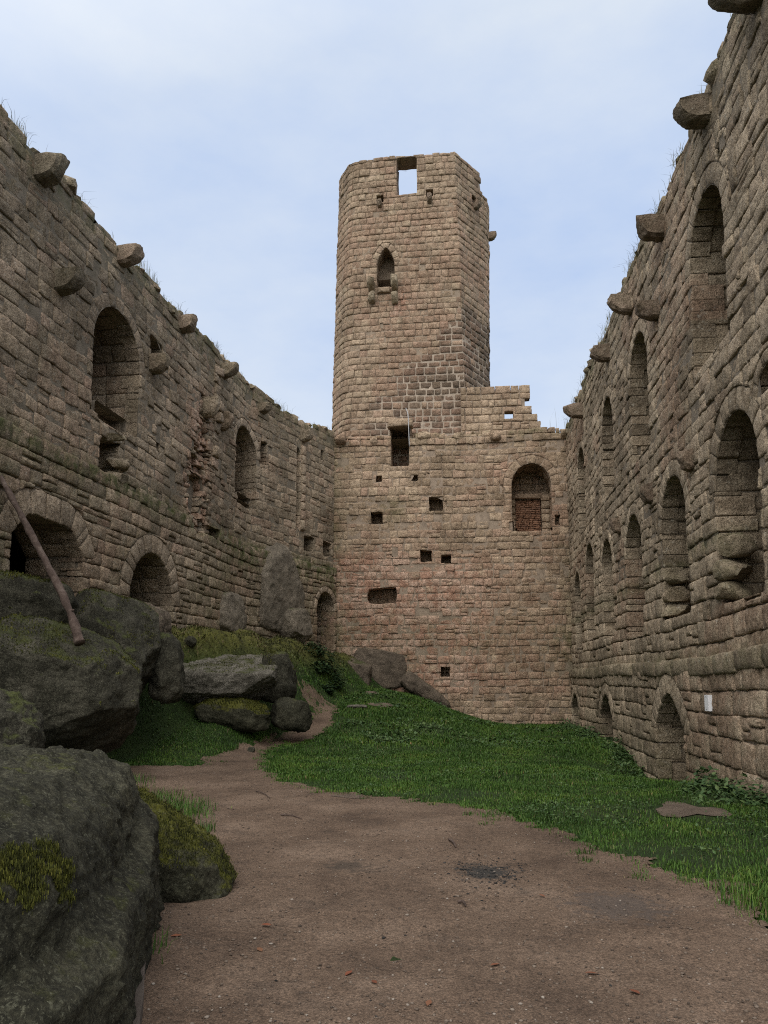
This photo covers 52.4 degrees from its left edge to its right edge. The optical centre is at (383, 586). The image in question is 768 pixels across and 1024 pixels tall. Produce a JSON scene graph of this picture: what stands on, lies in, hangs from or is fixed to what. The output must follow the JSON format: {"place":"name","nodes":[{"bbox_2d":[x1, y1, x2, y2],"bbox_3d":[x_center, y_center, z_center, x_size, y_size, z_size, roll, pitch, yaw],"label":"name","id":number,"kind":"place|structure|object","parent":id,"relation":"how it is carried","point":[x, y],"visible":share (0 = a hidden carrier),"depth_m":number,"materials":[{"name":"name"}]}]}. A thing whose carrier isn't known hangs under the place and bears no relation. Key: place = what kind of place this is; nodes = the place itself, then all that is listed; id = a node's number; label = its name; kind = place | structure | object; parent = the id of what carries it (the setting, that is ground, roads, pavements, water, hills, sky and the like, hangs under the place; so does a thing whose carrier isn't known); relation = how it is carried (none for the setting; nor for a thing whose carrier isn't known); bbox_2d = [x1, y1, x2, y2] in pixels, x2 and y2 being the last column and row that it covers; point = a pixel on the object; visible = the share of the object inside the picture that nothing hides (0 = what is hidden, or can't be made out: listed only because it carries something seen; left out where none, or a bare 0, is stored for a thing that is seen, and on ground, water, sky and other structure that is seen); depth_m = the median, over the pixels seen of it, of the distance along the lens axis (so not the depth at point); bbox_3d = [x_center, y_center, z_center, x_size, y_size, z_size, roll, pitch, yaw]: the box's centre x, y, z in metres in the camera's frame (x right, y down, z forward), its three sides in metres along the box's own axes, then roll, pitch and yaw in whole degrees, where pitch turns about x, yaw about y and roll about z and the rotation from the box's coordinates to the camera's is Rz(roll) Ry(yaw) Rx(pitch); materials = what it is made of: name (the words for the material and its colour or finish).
{"place":"outdoors","nodes":[
{"label":"outdoors","id":0,"kind":"place"},
{"bbox_2d":[0,0,731,432],"label":"sky","id":1,"kind":"structure","parent":0,"point":[216,138],"materials":[{"name":"blue"}]},
{"bbox_2d":[106,624,767,963],"bbox_3d":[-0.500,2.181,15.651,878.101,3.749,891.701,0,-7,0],"label":"ground","id":2,"kind":"structure","parent":0,"point":[181,708],"depth_m":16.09,"materials":[{"name":"green plant"}]},
{"bbox_2d":[0,688,45,748],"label":"boulder","id":3,"kind":"object","parent":2,"relation":"on","point":[21,720],"visible":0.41,"depth_m":8.00,"materials":[{"name":"stone"}]},
{"bbox_2d":[0,569,78,623],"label":"boulder","id":4,"kind":"object","parent":2,"relation":"on","point":[29,595],"visible":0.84,"depth_m":13.05,"materials":[{"name":"stone"}]},
{"bbox_2d":[0,612,142,753],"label":"boulder","id":5,"kind":"object","parent":2,"relation":"on","point":[86,696],"visible":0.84,"depth_m":12.21,"materials":[{"name":"stone"}]},
{"bbox_2d":[0,475,84,645],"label":"dead branch","id":6,"kind":"object","parent":5,"relation":"on","point":[75,628],"visible":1,"depth_m":12.75,"materials":[{"name":"brown wood"}]},
{"bbox_2d":[0,741,164,1023],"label":"boulder","id":7,"kind":"object","parent":2,"relation":"on","point":[82,908],"visible":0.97,"depth_m":3.22,"materials":[{"name":"stone"}]},
{"bbox_2d":[75,588,161,690],"bbox_3d":[-5.573,1.392,15.258,2.370,2.744,2.002,3,-8,-25],"label":"boulder","id":8,"kind":"object","parent":2,"relation":"on","point":[130,626],"visible":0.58,"depth_m":15.04,"materials":[{"name":"stone"}]},
{"bbox_2d":[143,602,171,633],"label":"boulder","id":9,"kind":"object","parent":2,"relation":"on","point":[165,621],"visible":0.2,"depth_m":16.92,"materials":[{"name":"grey stone"}]},
{"bbox_2d":[148,632,185,703],"bbox_3d":[-4.533,1.673,16.226,0.793,1.507,1.000,0,-7,0],"label":"boulder","id":10,"kind":"object","parent":2,"relation":"on","point":[166,680],"visible":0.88,"depth_m":15.88,"materials":[{"name":"stone"}]},
{"bbox_2d":[0,104,337,651],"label":"castle wall","id":11,"kind":"structure","parent":2,"relation":"on","point":[156,450],"depth_m":18.84,"materials":[{"name":"brown stone"}]},
{"bbox_2d":[0,487,94,592],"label":"doorway","id":12,"kind":"structure","parent":11,"relation":"in","point":[56,540],"depth_m":15.77,"materials":[{"name":"brown stone"}]},
{"bbox_2d":[87,293,144,433],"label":"arched window","id":13,"kind":"structure","parent":11,"relation":"in","point":[116,353],"depth_m":18.97,"materials":[{"name":"brown stone"}]},
{"bbox_2d":[119,534,179,606],"bbox_3d":[-6.272,-0.117,19.108,1.796,2.306,3.166,0,-7,0],"label":"doorway","id":14,"kind":"structure","parent":11,"relation":"in","point":[149,576],"depth_m":19.98,"materials":[{"name":"brown stone"}]},
{"bbox_2d":[234,418,260,505],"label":"arched window","id":15,"kind":"structure","parent":11,"relation":"in","point":[245,450],"depth_m":27.11,"materials":[{"name":"brown stone"}]},
{"bbox_2d":[314,586,337,647],"bbox_3d":[-2.627,1.285,30.564,1.538,2.598,1.899,0,-7,0],"label":"doorway","id":16,"kind":"structure","parent":11,"relation":"in","point":[323,600],"depth_m":31.18,"materials":[{"name":"brown stone"}]},
{"bbox_2d":[137,785,238,902],"bbox_3d":[-1.743,2.074,6.127,1.186,0.974,1.173,0,-7,0],"label":"boulder","id":17,"kind":"object","parent":2,"relation":"on","point":[194,859],"visible":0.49,"depth_m":5.86,"materials":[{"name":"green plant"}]},
{"bbox_2d":[184,636,196,646],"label":"stone","id":18,"kind":"object","parent":2,"relation":"on","point":[190,641],"visible":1,"depth_m":19.45,"materials":[{"name":"stone"}]},
{"bbox_2d":[182,653,277,704],"bbox_3d":[-4.007,2.320,19.453,2.804,1.413,2.232,0,-7,0],"label":"boulder","id":19,"kind":"object","parent":2,"relation":"on","point":[251,676],"visible":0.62,"depth_m":18.58,"materials":[{"name":"grey stone"}]},
{"bbox_2d":[193,697,269,732],"bbox_3d":[-3.635,3.025,18.676,1.855,0.906,1.138,0,-7,0],"label":"boulder","id":20,"kind":"object","parent":2,"relation":"on","point":[244,714],"visible":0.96,"depth_m":18.25,"materials":[{"name":"grey stone"}]},
{"bbox_2d":[219,591,246,631],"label":"boulder","id":21,"kind":"object","parent":2,"relation":"on","point":[233,616],"visible":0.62,"depth_m":23.63,"materials":[{"name":"grey stone"}]},
{"bbox_2d":[247,747,254,752],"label":"stone","id":22,"kind":"object","parent":2,"relation":"on","point":[251,749],"visible":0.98,"depth_m":17.44,"materials":[{"name":"stone"}]},
{"bbox_2d":[259,542,304,632],"bbox_3d":[-3.733,0.064,27.870,0.764,3.334,2.893,-3,-8,26],"label":"boulder","id":23,"kind":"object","parent":2,"relation":"on","point":[281,590],"visible":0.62,"depth_m":27.27,"materials":[{"name":"grey stone"}]},
{"bbox_2d":[270,697,312,732],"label":"boulder","id":24,"kind":"object","parent":2,"relation":"on","point":[290,714],"visible":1,"depth_m":18.95,"materials":[{"name":"stone"}]},
{"bbox_2d":[262,650,296,702],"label":"boulder","id":25,"kind":"object","parent":24,"relation":"on","point":[285,684],"visible":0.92,"depth_m":19.38,"materials":[{"name":"stone"}]},
{"bbox_2d":[280,607,312,642],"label":"boulder","id":26,"kind":"object","parent":2,"relation":"on","point":[297,625],"visible":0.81,"depth_m":27.44,"materials":[{"name":"grey stone"}]},
{"bbox_2d":[301,641,346,694],"bbox_3d":[-2.869,2.792,29.880,1.764,2.576,9.138,2,-7,-13],"label":"ivy bush","id":27,"kind":"object","parent":2,"relation":"on","point":[335,678],"visible":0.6,"depth_m":26.48,"materials":[{"name":"green plant"}]},
{"bbox_2d":[347,704,366,708],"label":"stone","id":28,"kind":"object","parent":2,"relation":"on","point":[356,706],"visible":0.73,"depth_m":24.07,"materials":[{"name":"grey stone"}]},
{"bbox_2d":[348,657,371,685],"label":"boulder","id":29,"kind":"object","parent":2,"relation":"on","point":[362,670],"visible":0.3,"depth_m":29.25,"materials":[{"name":"grey stone"}]},
{"bbox_2d":[354,647,406,688],"bbox_3d":[-0.174,3.291,31.002,2.312,1.780,0.918,0,-7,0],"label":"boulder","id":30,"kind":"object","parent":2,"relation":"on","point":[389,669],"visible":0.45,"depth_m":30.64,"materials":[{"name":"grey stone"}]},
{"bbox_2d":[400,670,450,707],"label":"bedrock","id":31,"kind":"structure","parent":2,"relation":"on","point":[412,683],"depth_m":29.96,"materials":[{"name":"grey stone"}]},
{"bbox_2d":[320,418,572,724],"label":"castle wall","id":32,"kind":"structure","parent":2,"relation":"on","point":[451,563],"depth_m":31.07,"materials":[{"name":"stone"}]},
{"bbox_2d":[389,427,412,465],"bbox_3d":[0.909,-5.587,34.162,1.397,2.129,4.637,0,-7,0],"label":"window frame","id":33,"kind":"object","parent":32,"relation":"in","point":[403,432],"depth_m":32.70,"materials":[{"name":"stone"}]},
{"bbox_2d":[406,409,409,446],"bbox_3d":[0.972,-6.521,31.779,0.172,1.621,0.095,2,-7,-13],"label":"metal rod","id":34,"kind":"object","parent":32,"relation":"attached to","point":[408,427],"visible":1,"depth_m":31.76,"materials":[{"name":"grey metal"}]},
{"bbox_2d":[332,152,496,465],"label":"castle tower","id":35,"kind":"structure","parent":32,"relation":"on","point":[412,325],"depth_m":34.13,"materials":[{"name":"stone"}]},
{"bbox_2d":[372,243,399,286],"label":"arched window","id":36,"kind":"structure","parent":35,"relation":"in","point":[383,254],"depth_m":34.41,"materials":[{"name":"stone"}]},
{"bbox_2d":[460,385,540,433],"bbox_3d":[4.883,-7.005,32.702,3.318,2.842,0.486,-1,-7,6],"label":"wall remnant","id":37,"kind":"object","parent":32,"relation":"on","point":[486,408],"depth_m":32.59,"materials":[{"name":"stone"}]},
{"bbox_2d":[503,455,559,530],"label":"arched window","id":38,"kind":"structure","parent":32,"relation":"in","point":[531,478],"depth_m":32.03,"materials":[{"name":"stone"}]},
{"bbox_2d":[139,690,767,858],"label":"undergrowth","id":39,"kind":"object","parent":2,"relation":"on","point":[737,793],"visible":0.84,"depth_m":14.06,"materials":[{"name":"green plant"}]},
{"bbox_2d":[331,691,731,817],"bbox_3d":[1.759,3.226,18.516,5.026,1.309,18.374,0,-7,0],"label":"flat stone","id":40,"kind":"object","parent":2,"relation":"on","point":[668,808],"visible":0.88,"depth_m":9.84,"materials":[{"name":"stone"}]},
{"bbox_2d":[563,0,767,797],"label":"castle wall","id":41,"kind":"structure","parent":2,"relation":"on","point":[666,427],"depth_m":13.96,"materials":[{"name":"brown stone"}]},
{"bbox_2d":[1,14,730,434],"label":"wall top weeds","id":42,"kind":"object","parent":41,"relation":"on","point":[219,344],"depth_m":19.03,"materials":[{"name":"green plant"}]},
{"bbox_2d":[571,685,579,724],"bbox_3d":[7.696,4.455,28.742,1.589,1.651,2.618,0,-7,0],"label":"doorway","id":43,"kind":"structure","parent":41,"relation":"in","point":[574,704],"depth_m":29.38,"materials":[{"name":"grey stone"}]},
{"bbox_2d":[574,567,580,617],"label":"arched window","id":44,"kind":"structure","parent":41,"relation":"in","point":[577,585],"depth_m":29.11,"materials":[{"name":"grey stone"}]},
{"bbox_2d":[576,441,584,528],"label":"arched window","id":45,"kind":"structure","parent":41,"relation":"in","point":[580,471],"depth_m":27.92,"materials":[{"name":"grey stone"}]},
{"bbox_2d":[585,537,594,629],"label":"arched window","id":46,"kind":"structure","parent":41,"relation":"in","point":[589,556],"depth_m":26.31,"materials":[{"name":"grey stone"}]},
{"bbox_2d":[598,683,614,735],"bbox_3d":[7.009,3.719,22.326,1.605,1.965,2.758,0,-7,0],"label":"doorway","id":47,"kind":"structure","parent":41,"relation":"in","point":[605,703],"depth_m":23.00,"materials":[{"name":"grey stone"}]},
{"bbox_2d":[600,386,614,484],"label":"arched window","id":48,"kind":"structure","parent":41,"relation":"in","point":[607,413],"depth_m":22.87,"materials":[{"name":"grey stone"}]},
{"bbox_2d":[600,529,615,635],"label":"arched window","id":49,"kind":"structure","parent":41,"relation":"in","point":[607,560],"depth_m":23.18,"materials":[{"name":"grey stone"}]},
{"bbox_2d":[624,503,646,634],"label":"arched window","id":50,"kind":"structure","parent":41,"relation":"in","point":[634,542],"depth_m":19.66,"materials":[{"name":"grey stone"}]},
{"bbox_2d":[627,318,650,454],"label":"arched window","id":51,"kind":"structure","parent":41,"relation":"in","point":[639,352],"depth_m":18.90,"materials":[{"name":"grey stone"}]},
{"bbox_2d":[651,674,689,779],"bbox_3d":[6.271,2.880,15.368,1.623,2.327,3.039,0,-7,0],"label":"doorway","id":52,"kind":"structure","parent":41,"relation":"in","point":[668,711],"depth_m":16.21,"materials":[{"name":"brown stone"}]},
{"bbox_2d":[658,459,691,611],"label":"arched window","id":53,"kind":"structure","parent":41,"relation":"in","point":[674,497],"depth_m":16.04,"materials":[{"name":"brown stone"}]},
{"bbox_2d":[684,161,728,337],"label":"arched window","id":54,"kind":"structure","parent":41,"relation":"in","point":[707,233],"depth_m":13.75,"materials":[{"name":"brown stone"}]},
{"bbox_2d":[704,695,711,710],"bbox_3d":[5.299,1.895,12.746,0.070,0.260,0.200,-1,-7,6],"label":"notice plate","id":55,"kind":"object","parent":41,"relation":"attached to","point":[708,702],"visible":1,"depth_m":12.66,"materials":[{"name":"white metal"}]},
{"bbox_2d":[709,385,767,593],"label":"arched window","id":56,"kind":"structure","parent":41,"relation":"in","point":[744,440],"depth_m":12.49,"materials":[{"name":"brown stone"}]},
{"bbox_2d":[130,679,767,1023],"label":"path","id":57,"kind":"structure","parent":0,"point":[239,760],"depth_m":5.13,"materials":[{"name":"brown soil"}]},
{"bbox_2d":[133,961,145,1023],"bbox_3d":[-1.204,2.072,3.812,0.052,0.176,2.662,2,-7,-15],"label":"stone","id":58,"kind":"object","parent":57,"relation":"on","point":[139,998],"visible":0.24,"depth_m":3.76,"materials":[{"name":"grey stone"}]}
]}

